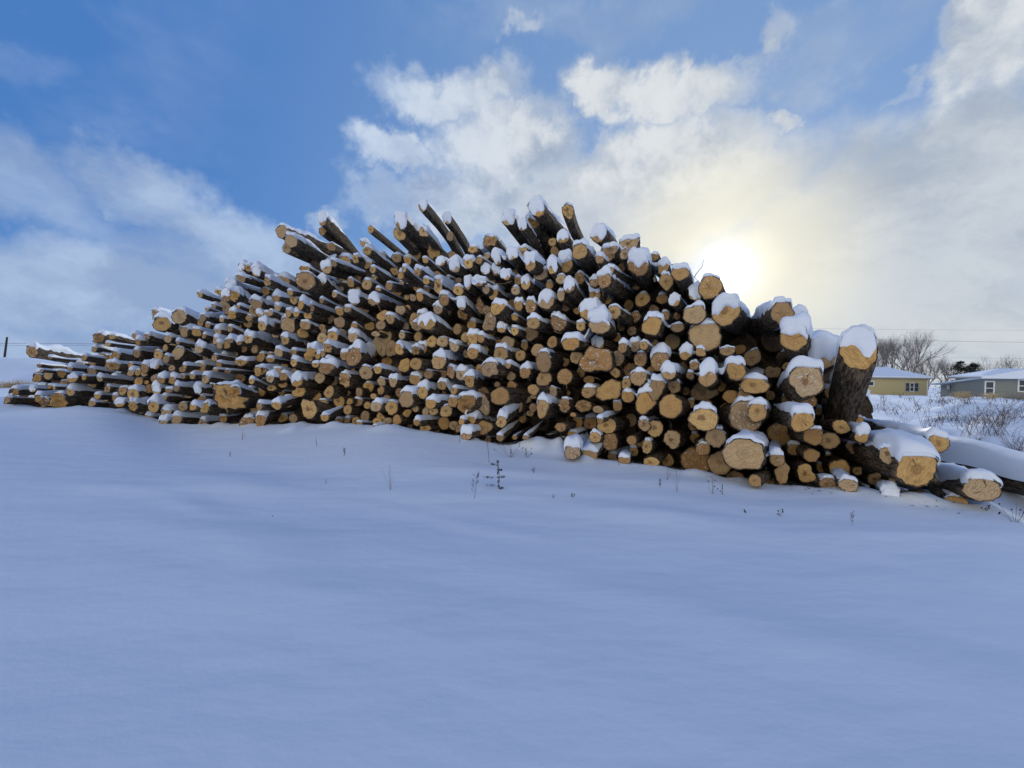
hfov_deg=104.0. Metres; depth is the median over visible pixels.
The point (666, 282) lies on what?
log
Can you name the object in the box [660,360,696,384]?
log
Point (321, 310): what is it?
log
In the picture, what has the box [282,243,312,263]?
log
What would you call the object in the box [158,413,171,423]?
log
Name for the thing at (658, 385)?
log
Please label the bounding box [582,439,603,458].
log
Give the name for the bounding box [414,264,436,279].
log
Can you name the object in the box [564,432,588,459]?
log
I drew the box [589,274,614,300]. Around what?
log
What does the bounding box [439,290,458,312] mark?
log
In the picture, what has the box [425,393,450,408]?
log
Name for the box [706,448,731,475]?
log
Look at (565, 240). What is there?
log
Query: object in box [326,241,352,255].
log
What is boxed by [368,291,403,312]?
log
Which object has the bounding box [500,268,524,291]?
log
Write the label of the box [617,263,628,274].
log
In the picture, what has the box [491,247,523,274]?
log
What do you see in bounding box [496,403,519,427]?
log
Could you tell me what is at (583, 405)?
log
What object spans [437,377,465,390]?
log
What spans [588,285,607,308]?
log
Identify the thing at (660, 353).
log
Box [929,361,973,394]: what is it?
evergreen tree
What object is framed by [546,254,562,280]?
log
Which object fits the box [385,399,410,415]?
log
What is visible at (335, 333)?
log
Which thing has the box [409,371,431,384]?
log
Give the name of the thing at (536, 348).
log
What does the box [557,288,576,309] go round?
log
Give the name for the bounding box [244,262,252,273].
log
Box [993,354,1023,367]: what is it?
bare tree
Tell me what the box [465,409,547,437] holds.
log
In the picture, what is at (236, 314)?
log
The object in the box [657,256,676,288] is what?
log
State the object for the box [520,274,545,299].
log
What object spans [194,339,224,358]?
log
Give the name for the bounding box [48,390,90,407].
log
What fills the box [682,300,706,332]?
log
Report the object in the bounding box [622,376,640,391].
log
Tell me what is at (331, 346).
log
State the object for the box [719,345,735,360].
log
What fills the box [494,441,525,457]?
dead weed
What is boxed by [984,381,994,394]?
window
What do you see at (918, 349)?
bare tree
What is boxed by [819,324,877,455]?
log
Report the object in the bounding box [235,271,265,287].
log
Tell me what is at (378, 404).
log
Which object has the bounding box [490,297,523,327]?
log
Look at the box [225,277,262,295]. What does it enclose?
log
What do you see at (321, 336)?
log
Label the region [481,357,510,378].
log
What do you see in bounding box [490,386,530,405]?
log
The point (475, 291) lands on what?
log
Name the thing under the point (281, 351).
log
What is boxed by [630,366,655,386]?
log
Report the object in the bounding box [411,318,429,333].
log
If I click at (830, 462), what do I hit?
log
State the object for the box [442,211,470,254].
log
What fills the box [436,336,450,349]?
log
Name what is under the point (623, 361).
log
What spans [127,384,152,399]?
log
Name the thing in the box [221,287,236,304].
log
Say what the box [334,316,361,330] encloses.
log
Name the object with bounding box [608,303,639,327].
log
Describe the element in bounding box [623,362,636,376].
log
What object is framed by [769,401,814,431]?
log
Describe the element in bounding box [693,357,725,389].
log
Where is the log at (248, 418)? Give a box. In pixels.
[239,411,277,425]
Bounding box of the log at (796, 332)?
[779,311,812,361]
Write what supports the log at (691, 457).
on the ground at (176, 595)
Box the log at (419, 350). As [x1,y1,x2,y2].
[411,342,432,357]
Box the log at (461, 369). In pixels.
[455,364,475,380]
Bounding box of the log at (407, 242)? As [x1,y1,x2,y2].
[393,226,422,255]
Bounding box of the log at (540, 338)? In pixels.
[526,327,550,345]
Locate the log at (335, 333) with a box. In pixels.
[327,327,351,344]
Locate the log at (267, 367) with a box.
[259,363,280,374]
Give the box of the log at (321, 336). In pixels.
[317,332,327,342]
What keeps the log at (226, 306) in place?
on the packed logs at (190, 388)
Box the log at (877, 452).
[852,440,890,464]
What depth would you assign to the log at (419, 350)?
9.62 m
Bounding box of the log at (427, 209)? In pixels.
[418,198,452,250]
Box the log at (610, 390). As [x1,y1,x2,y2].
[595,379,623,400]
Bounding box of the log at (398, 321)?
[385,311,412,332]
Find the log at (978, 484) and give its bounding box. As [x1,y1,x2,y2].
[920,463,1002,501]
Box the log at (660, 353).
[650,342,671,371]
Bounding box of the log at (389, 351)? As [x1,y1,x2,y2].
[385,340,410,358]
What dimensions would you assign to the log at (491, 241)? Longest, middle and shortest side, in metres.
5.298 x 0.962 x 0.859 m
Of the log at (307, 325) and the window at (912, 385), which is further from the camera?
the window at (912, 385)
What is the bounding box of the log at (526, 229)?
[517,217,544,258]
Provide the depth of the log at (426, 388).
9.19 m
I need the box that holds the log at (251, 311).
[249,305,258,317]
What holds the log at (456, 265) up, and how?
on the packed logs at (190, 388)
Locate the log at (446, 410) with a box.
[440,403,463,416]
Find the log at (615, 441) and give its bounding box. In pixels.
[602,431,626,450]
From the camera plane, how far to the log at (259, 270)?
12.77 m
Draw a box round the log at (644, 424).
[638,415,673,431]
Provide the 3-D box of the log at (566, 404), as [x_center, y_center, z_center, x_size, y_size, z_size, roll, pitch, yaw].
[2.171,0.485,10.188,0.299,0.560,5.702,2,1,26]
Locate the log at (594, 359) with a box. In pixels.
[578,345,616,373]
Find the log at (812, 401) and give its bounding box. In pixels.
[769,396,817,407]
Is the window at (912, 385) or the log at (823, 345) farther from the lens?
the window at (912, 385)
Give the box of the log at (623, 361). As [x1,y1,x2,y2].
[613,350,633,369]
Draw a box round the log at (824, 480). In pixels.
[788,473,835,487]
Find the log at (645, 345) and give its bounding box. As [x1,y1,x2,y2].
[639,339,653,353]
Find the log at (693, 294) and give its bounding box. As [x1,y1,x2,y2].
[688,281,711,311]
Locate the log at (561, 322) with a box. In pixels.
[550,311,579,333]
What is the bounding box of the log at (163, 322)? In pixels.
[152,310,179,334]
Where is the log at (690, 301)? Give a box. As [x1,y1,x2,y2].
[685,288,693,304]
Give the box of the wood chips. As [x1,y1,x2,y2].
[128,412,958,513]
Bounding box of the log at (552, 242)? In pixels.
[548,238,562,250]
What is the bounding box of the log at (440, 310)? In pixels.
[433,300,459,326]
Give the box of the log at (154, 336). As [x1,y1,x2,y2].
[143,331,169,344]
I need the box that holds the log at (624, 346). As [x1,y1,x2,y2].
[618,337,634,361]
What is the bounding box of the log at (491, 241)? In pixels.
[478,233,506,252]
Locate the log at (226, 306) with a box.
[219,300,232,315]
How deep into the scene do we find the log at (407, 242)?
11.16 m
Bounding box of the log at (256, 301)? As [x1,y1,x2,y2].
[249,294,274,309]
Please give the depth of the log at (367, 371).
10.22 m
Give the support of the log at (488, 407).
on the log at (475, 416)
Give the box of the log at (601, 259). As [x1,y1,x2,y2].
[595,251,612,266]
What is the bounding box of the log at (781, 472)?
[770,462,789,484]
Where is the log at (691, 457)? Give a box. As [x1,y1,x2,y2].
[680,444,713,471]
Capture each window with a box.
[905,383,909,390]
[909,383,914,391]
[914,383,918,391]
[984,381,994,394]
[1017,379,1023,391]
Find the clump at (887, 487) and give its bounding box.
[872,480,899,496]
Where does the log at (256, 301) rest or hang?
on the packed logs at (190, 388)
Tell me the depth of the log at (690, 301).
8.53 m
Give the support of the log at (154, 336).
on the packed logs at (190, 388)
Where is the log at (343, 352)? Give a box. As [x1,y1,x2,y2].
[340,348,347,360]
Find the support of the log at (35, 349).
on the packed logs at (190, 388)
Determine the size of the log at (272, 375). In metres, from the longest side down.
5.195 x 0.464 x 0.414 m
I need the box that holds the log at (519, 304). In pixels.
[514,297,529,319]
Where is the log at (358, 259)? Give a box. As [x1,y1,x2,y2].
[352,252,371,273]
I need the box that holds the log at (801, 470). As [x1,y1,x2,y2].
[784,456,816,482]
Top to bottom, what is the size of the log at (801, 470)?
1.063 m
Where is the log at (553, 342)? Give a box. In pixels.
[547,336,573,353]
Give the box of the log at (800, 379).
[771,355,824,401]
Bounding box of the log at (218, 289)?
[215,286,223,295]
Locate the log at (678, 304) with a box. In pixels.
[668,292,687,316]
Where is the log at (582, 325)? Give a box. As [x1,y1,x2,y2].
[576,318,594,337]
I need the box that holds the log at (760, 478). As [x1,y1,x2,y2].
[748,468,788,487]
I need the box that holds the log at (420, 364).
[409,358,435,370]
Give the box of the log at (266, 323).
[258,315,281,334]
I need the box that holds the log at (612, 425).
[596,416,629,433]
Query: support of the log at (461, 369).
on the packed logs at (190, 388)
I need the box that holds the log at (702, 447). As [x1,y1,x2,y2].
[694,431,710,455]
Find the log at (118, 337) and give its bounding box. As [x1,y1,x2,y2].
[109,333,135,344]
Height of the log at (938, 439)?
0.324 m
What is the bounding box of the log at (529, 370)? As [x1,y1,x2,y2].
[519,361,539,379]
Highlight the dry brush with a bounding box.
[873,391,1023,451]
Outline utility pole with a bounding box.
[3,337,7,356]
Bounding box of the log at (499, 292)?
[489,284,515,301]
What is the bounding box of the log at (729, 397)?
[722,390,736,403]
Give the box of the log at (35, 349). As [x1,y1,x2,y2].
[26,341,81,362]
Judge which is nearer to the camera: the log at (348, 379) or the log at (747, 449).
the log at (747, 449)
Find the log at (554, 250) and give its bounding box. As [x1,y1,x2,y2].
[550,246,558,256]
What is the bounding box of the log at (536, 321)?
[526,312,563,337]
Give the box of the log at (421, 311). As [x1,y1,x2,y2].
[417,308,428,317]
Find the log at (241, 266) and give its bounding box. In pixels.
[238,259,278,278]
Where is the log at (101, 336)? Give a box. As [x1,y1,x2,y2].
[92,329,131,343]
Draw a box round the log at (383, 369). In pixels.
[373,363,400,375]
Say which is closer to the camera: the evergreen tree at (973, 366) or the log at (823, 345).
the log at (823, 345)
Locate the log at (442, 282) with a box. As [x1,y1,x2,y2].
[433,274,456,296]
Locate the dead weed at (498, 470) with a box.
[484,460,504,488]
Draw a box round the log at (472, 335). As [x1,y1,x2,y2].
[467,328,501,345]
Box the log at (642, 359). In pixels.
[633,350,650,369]
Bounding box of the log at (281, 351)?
[274,345,291,359]
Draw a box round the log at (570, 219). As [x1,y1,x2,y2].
[562,201,583,239]
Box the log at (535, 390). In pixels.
[527,384,573,395]
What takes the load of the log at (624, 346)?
on the packed logs at (190, 388)
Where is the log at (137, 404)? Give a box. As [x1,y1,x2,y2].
[128,396,149,411]
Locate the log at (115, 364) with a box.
[104,358,141,371]
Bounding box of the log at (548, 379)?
[536,372,562,386]
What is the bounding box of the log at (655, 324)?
[641,311,672,340]
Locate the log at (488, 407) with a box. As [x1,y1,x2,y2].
[478,393,503,415]
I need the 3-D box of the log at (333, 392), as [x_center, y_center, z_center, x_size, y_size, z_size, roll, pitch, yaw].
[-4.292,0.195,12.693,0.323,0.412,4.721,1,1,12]
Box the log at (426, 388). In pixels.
[417,379,449,398]
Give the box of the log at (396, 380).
[389,373,412,387]
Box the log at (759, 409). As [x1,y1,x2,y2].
[747,396,770,423]
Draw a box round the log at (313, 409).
[301,399,345,420]
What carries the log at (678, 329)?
on the packed logs at (190, 388)
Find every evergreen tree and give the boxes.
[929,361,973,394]
[938,362,982,390]
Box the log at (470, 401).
[457,390,481,414]
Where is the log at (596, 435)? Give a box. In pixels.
[589,428,604,442]
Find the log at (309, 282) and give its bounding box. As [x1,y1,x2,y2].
[295,270,340,304]
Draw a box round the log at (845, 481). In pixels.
[830,467,858,491]
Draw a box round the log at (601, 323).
[583,304,616,341]
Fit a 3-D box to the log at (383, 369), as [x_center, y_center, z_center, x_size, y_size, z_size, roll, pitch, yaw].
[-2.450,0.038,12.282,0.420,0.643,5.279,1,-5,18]
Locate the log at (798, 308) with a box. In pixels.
[779,304,808,331]
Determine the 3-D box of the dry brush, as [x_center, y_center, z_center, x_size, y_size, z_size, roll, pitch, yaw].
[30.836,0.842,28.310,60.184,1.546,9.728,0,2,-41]
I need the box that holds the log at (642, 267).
[627,247,659,293]
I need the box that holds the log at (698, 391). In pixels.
[689,381,719,401]
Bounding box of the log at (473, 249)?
[467,243,484,257]
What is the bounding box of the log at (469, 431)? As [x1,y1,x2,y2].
[460,424,486,439]
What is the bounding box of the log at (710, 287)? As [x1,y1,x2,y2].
[698,272,725,308]
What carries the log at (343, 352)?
on the packed logs at (190, 388)
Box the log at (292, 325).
[280,313,300,333]
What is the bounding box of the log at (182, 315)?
[171,305,212,329]
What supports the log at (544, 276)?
on the packed logs at (190, 388)
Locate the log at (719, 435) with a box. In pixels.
[705,423,736,447]
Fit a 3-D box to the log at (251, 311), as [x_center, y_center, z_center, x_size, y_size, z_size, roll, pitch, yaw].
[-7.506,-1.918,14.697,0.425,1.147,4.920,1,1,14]
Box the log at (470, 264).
[463,254,484,275]
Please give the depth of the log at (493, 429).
8.48 m
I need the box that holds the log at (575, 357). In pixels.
[570,352,583,364]
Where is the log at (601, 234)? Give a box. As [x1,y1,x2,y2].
[590,223,617,246]
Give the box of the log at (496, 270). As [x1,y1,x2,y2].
[491,263,527,293]
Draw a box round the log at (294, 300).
[289,296,299,305]
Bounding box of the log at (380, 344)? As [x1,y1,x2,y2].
[371,330,409,357]
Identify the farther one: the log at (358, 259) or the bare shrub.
the bare shrub
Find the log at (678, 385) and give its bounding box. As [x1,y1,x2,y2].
[668,378,685,394]
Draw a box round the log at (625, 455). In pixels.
[618,446,631,463]
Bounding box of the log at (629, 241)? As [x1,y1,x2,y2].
[619,233,640,250]
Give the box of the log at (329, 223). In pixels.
[318,210,358,253]
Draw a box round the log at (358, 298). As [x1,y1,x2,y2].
[347,289,382,313]
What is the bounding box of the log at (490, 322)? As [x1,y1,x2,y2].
[482,311,510,336]
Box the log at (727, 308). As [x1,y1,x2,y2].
[711,292,751,336]
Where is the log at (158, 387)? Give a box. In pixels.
[152,380,171,393]
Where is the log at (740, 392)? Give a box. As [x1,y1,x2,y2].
[736,387,750,396]
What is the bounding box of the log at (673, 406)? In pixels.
[659,393,693,418]
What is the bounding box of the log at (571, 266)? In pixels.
[558,249,589,277]
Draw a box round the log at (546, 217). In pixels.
[527,194,568,237]
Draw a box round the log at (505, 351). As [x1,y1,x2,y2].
[493,342,522,364]
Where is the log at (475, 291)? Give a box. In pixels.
[464,274,487,300]
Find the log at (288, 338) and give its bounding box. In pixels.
[281,331,306,348]
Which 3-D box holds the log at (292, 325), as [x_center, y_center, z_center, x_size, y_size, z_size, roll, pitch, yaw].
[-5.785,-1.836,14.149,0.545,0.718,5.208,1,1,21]
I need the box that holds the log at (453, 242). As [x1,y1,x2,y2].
[446,231,463,257]
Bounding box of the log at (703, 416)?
[684,401,718,430]
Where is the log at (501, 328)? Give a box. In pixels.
[497,321,521,338]
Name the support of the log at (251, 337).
on the packed logs at (190, 388)
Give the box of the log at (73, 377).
[66,372,104,383]
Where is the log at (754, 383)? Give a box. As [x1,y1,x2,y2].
[739,372,770,393]
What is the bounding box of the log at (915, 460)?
[835,427,940,487]
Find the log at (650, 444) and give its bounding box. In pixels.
[642,437,659,453]
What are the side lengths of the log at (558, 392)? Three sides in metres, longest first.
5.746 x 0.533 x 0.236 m
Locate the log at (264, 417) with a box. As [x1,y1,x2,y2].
[255,410,289,425]
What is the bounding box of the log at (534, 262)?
[523,250,545,275]
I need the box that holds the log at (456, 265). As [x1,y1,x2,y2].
[448,254,475,277]
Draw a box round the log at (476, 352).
[466,343,489,363]
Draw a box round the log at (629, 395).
[621,387,636,405]
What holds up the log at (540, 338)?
on the packed logs at (190, 388)
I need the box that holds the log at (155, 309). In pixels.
[151,306,172,315]
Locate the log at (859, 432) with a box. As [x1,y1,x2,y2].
[840,421,870,442]
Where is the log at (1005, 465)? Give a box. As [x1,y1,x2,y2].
[938,436,1023,495]
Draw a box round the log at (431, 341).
[427,335,447,349]
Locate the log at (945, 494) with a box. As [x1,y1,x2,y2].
[926,485,968,503]
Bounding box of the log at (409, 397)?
[398,385,425,407]
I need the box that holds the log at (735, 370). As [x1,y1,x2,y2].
[717,355,746,386]
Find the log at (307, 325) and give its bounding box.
[300,319,320,335]
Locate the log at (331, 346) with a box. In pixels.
[323,338,349,355]
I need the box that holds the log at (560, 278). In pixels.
[555,273,565,287]
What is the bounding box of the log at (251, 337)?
[244,329,281,348]
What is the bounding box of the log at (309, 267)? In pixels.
[299,263,339,282]
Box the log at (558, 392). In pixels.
[549,385,570,398]
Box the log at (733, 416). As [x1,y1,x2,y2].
[714,396,763,431]
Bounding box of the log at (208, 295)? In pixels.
[196,289,233,305]
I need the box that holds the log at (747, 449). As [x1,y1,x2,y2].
[721,429,770,469]
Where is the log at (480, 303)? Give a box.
[475,297,490,315]
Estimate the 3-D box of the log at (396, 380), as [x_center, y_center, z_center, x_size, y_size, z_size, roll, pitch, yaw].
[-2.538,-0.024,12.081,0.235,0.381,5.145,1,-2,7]
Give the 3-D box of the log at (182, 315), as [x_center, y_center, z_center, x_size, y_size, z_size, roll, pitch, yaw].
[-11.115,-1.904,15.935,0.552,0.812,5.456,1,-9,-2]
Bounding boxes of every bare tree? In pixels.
[876,335,908,366]
[877,329,956,372]
[877,337,929,369]
[881,357,924,372]
[905,351,948,389]
[906,362,937,378]
[929,357,956,381]
[974,355,1001,370]
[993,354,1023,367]
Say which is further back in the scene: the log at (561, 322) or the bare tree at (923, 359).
the bare tree at (923, 359)
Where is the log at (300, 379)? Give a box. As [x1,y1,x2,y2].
[286,370,330,389]
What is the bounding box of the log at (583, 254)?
[572,238,598,276]
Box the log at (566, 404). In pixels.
[558,396,586,413]
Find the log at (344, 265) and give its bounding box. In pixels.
[330,256,366,276]
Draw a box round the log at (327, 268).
[320,259,354,279]
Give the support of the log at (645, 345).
on the packed logs at (190, 388)
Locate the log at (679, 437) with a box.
[663,428,691,448]
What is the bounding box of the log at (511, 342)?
[501,336,530,353]
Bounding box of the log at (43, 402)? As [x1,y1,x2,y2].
[38,396,50,407]
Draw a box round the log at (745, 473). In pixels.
[725,469,753,477]
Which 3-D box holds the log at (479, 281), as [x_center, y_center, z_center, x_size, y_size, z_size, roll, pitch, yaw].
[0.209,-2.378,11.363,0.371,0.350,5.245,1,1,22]
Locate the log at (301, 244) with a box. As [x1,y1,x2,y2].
[284,231,328,261]
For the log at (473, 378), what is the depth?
8.71 m
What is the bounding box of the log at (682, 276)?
[671,262,694,299]
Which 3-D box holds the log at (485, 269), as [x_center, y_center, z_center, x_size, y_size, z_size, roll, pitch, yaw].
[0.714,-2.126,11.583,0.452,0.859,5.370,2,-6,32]
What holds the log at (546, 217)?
on the log at (544, 235)
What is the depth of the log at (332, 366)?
10.37 m
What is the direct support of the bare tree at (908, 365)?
on the ground at (176, 595)
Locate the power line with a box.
[0,343,67,343]
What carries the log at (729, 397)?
on the packed logs at (190, 388)
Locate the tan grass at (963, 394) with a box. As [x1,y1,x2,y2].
[0,378,1003,400]
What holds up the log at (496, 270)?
on the packed logs at (190, 388)
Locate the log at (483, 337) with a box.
[477,331,496,348]
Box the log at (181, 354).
[171,345,201,362]
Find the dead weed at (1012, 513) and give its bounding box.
[998,503,1023,521]
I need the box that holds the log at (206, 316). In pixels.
[199,311,226,323]
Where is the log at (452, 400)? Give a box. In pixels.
[448,394,458,407]
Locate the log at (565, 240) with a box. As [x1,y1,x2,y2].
[556,228,573,250]
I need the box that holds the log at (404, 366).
[398,358,417,374]
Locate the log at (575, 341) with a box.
[561,331,591,351]
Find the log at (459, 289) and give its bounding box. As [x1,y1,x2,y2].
[448,283,477,304]
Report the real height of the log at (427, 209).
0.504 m
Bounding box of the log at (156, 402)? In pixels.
[147,393,174,412]
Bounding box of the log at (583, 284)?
[574,270,589,297]
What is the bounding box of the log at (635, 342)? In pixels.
[630,336,649,356]
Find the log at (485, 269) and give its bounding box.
[480,262,528,295]
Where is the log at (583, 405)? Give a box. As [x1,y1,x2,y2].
[574,400,600,411]
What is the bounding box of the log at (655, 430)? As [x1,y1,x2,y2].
[647,419,663,437]
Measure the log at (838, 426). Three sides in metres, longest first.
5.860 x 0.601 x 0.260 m
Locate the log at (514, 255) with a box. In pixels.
[506,246,532,276]
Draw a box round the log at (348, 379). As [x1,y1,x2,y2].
[338,369,367,388]
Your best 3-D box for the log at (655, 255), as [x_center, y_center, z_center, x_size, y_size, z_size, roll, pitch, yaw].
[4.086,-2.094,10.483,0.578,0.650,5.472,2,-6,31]
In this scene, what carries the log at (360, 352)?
on the packed logs at (190, 388)
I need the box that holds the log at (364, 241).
[360,237,389,260]
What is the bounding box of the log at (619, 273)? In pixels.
[607,263,635,286]
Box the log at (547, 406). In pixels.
[536,392,569,418]
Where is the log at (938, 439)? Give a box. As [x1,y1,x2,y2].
[863,418,949,452]
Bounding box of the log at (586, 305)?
[578,297,628,333]
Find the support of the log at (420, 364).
on the packed logs at (190, 388)
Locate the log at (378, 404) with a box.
[370,397,389,411]
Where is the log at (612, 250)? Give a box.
[601,241,672,265]
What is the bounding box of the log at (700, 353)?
[695,344,707,359]
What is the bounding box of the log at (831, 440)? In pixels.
[818,429,840,449]
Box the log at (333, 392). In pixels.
[323,385,355,398]
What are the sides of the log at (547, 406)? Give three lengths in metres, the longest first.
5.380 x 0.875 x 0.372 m
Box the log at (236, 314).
[227,305,248,322]
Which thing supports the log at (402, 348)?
on the packed logs at (190, 388)
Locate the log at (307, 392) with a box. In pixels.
[291,387,323,398]
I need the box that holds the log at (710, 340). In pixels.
[688,318,721,356]
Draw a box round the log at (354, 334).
[348,327,371,343]
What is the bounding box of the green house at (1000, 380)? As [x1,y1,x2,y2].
[929,368,1023,398]
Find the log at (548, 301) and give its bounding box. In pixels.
[537,288,575,320]
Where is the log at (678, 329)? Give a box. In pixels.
[670,321,685,338]
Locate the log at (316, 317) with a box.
[303,312,329,324]
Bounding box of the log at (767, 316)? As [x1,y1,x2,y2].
[749,296,794,335]
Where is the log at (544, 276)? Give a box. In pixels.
[533,265,560,287]
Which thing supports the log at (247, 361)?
on the packed logs at (190, 388)
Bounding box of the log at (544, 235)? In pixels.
[525,212,553,256]
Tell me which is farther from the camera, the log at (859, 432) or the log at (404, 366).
the log at (404, 366)
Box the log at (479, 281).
[471,274,508,292]
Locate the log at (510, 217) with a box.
[501,208,532,247]
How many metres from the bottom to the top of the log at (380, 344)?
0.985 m
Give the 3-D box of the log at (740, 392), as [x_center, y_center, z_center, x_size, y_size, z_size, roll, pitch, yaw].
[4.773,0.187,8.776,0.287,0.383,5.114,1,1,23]
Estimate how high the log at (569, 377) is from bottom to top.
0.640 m
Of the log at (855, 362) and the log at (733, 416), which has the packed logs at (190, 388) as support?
the log at (733, 416)
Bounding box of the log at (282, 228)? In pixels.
[275,222,334,255]
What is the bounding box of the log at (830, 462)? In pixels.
[815,449,850,473]
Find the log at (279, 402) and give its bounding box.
[271,394,307,409]
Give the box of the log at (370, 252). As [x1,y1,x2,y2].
[363,243,397,273]
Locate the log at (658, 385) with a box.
[646,373,685,401]
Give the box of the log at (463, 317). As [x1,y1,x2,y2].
[457,309,471,323]
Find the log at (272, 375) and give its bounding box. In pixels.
[266,368,289,383]
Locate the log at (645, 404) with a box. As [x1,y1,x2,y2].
[635,382,659,414]
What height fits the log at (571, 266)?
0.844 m
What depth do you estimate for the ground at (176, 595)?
2.57 m
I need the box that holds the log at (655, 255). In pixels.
[651,251,660,276]
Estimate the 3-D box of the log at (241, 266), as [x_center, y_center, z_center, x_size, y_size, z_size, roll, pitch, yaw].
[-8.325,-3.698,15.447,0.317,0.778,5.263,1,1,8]
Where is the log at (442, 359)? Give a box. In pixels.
[431,348,463,370]
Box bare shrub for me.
[1005,390,1023,399]
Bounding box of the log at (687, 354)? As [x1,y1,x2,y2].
[679,342,699,368]
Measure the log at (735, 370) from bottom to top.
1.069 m
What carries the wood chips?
on the ground at (176, 595)
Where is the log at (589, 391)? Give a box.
[581,383,600,398]
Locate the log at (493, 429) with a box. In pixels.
[478,420,535,437]
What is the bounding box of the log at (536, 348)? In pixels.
[531,343,546,356]
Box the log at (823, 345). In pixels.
[807,329,838,375]
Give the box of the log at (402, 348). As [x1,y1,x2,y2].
[394,339,430,359]
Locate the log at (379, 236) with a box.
[368,225,405,253]
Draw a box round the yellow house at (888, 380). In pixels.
[868,364,933,395]
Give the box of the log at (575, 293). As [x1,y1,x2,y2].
[563,275,586,307]
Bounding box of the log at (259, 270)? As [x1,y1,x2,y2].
[251,261,277,280]
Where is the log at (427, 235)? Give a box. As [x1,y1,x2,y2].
[418,223,443,252]
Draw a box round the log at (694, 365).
[689,359,700,375]
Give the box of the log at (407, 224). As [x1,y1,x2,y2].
[394,210,428,254]
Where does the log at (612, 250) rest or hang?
on the log at (601, 259)
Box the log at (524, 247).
[519,243,545,260]
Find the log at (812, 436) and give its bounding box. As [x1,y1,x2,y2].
[787,425,822,445]
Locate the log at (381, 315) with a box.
[376,310,387,321]
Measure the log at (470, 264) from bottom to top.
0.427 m
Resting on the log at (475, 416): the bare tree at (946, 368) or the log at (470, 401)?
the log at (470, 401)
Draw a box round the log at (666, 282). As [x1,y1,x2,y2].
[658,270,676,296]
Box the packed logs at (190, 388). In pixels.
[4,227,925,492]
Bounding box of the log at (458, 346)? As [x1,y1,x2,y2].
[449,338,468,353]
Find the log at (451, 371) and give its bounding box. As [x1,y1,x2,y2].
[447,363,460,380]
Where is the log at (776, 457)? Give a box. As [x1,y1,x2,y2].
[768,440,784,466]
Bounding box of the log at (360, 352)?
[346,339,380,367]
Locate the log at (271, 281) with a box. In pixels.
[264,274,299,292]
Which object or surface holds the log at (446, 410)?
on the packed logs at (190, 388)
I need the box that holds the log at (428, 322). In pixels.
[417,311,461,340]
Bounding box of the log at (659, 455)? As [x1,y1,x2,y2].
[643,444,673,464]
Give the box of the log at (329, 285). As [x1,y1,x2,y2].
[317,272,344,304]
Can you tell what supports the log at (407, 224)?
on the packed logs at (190, 388)
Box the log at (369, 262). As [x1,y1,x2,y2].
[364,255,386,271]
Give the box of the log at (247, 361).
[233,356,271,367]
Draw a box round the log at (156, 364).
[148,358,170,370]
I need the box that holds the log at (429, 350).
[418,340,437,354]
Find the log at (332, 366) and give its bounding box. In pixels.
[318,357,359,376]
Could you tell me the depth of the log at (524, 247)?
9.21 m
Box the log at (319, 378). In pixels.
[314,372,334,383]
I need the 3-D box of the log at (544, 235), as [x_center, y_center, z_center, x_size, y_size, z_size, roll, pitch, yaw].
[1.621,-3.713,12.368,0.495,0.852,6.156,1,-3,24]
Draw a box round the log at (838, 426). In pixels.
[814,419,850,433]
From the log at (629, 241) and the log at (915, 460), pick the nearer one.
the log at (915, 460)
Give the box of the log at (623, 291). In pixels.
[596,265,635,303]
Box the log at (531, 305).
[525,296,546,317]
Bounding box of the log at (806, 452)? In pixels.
[796,441,819,461]
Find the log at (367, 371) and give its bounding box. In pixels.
[359,364,388,380]
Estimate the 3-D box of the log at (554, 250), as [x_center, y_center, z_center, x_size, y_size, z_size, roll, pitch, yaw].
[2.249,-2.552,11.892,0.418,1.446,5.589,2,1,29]
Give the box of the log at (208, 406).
[197,399,248,413]
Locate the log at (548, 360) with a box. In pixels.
[535,348,573,372]
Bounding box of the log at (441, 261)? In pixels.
[435,255,463,278]
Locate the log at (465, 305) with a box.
[456,296,481,319]
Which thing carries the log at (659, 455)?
on the ground at (176, 595)
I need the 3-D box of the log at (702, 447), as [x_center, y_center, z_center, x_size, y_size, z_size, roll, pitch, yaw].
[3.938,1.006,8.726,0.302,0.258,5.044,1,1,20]
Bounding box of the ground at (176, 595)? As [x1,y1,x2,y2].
[0,357,1023,767]
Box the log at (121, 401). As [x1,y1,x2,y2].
[114,397,128,406]
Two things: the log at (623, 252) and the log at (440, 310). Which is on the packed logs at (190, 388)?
the log at (440, 310)
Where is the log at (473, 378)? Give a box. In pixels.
[463,369,492,387]
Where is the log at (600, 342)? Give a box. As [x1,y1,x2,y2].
[591,334,618,351]
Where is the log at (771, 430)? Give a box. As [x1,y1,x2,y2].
[760,421,790,445]
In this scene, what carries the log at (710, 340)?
on the packed logs at (190, 388)
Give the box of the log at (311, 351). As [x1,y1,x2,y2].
[304,341,322,361]
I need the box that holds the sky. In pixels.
[0,0,1023,386]
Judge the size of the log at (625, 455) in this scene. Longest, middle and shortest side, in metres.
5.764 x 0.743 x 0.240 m
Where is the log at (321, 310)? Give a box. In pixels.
[310,298,338,317]
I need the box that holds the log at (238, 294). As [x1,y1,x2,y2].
[229,284,264,305]
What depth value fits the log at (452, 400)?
8.82 m
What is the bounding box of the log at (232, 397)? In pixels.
[210,380,275,414]
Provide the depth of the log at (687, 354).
7.11 m
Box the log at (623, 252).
[619,246,632,276]
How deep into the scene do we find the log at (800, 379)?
5.73 m
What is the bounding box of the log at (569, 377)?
[557,368,584,387]

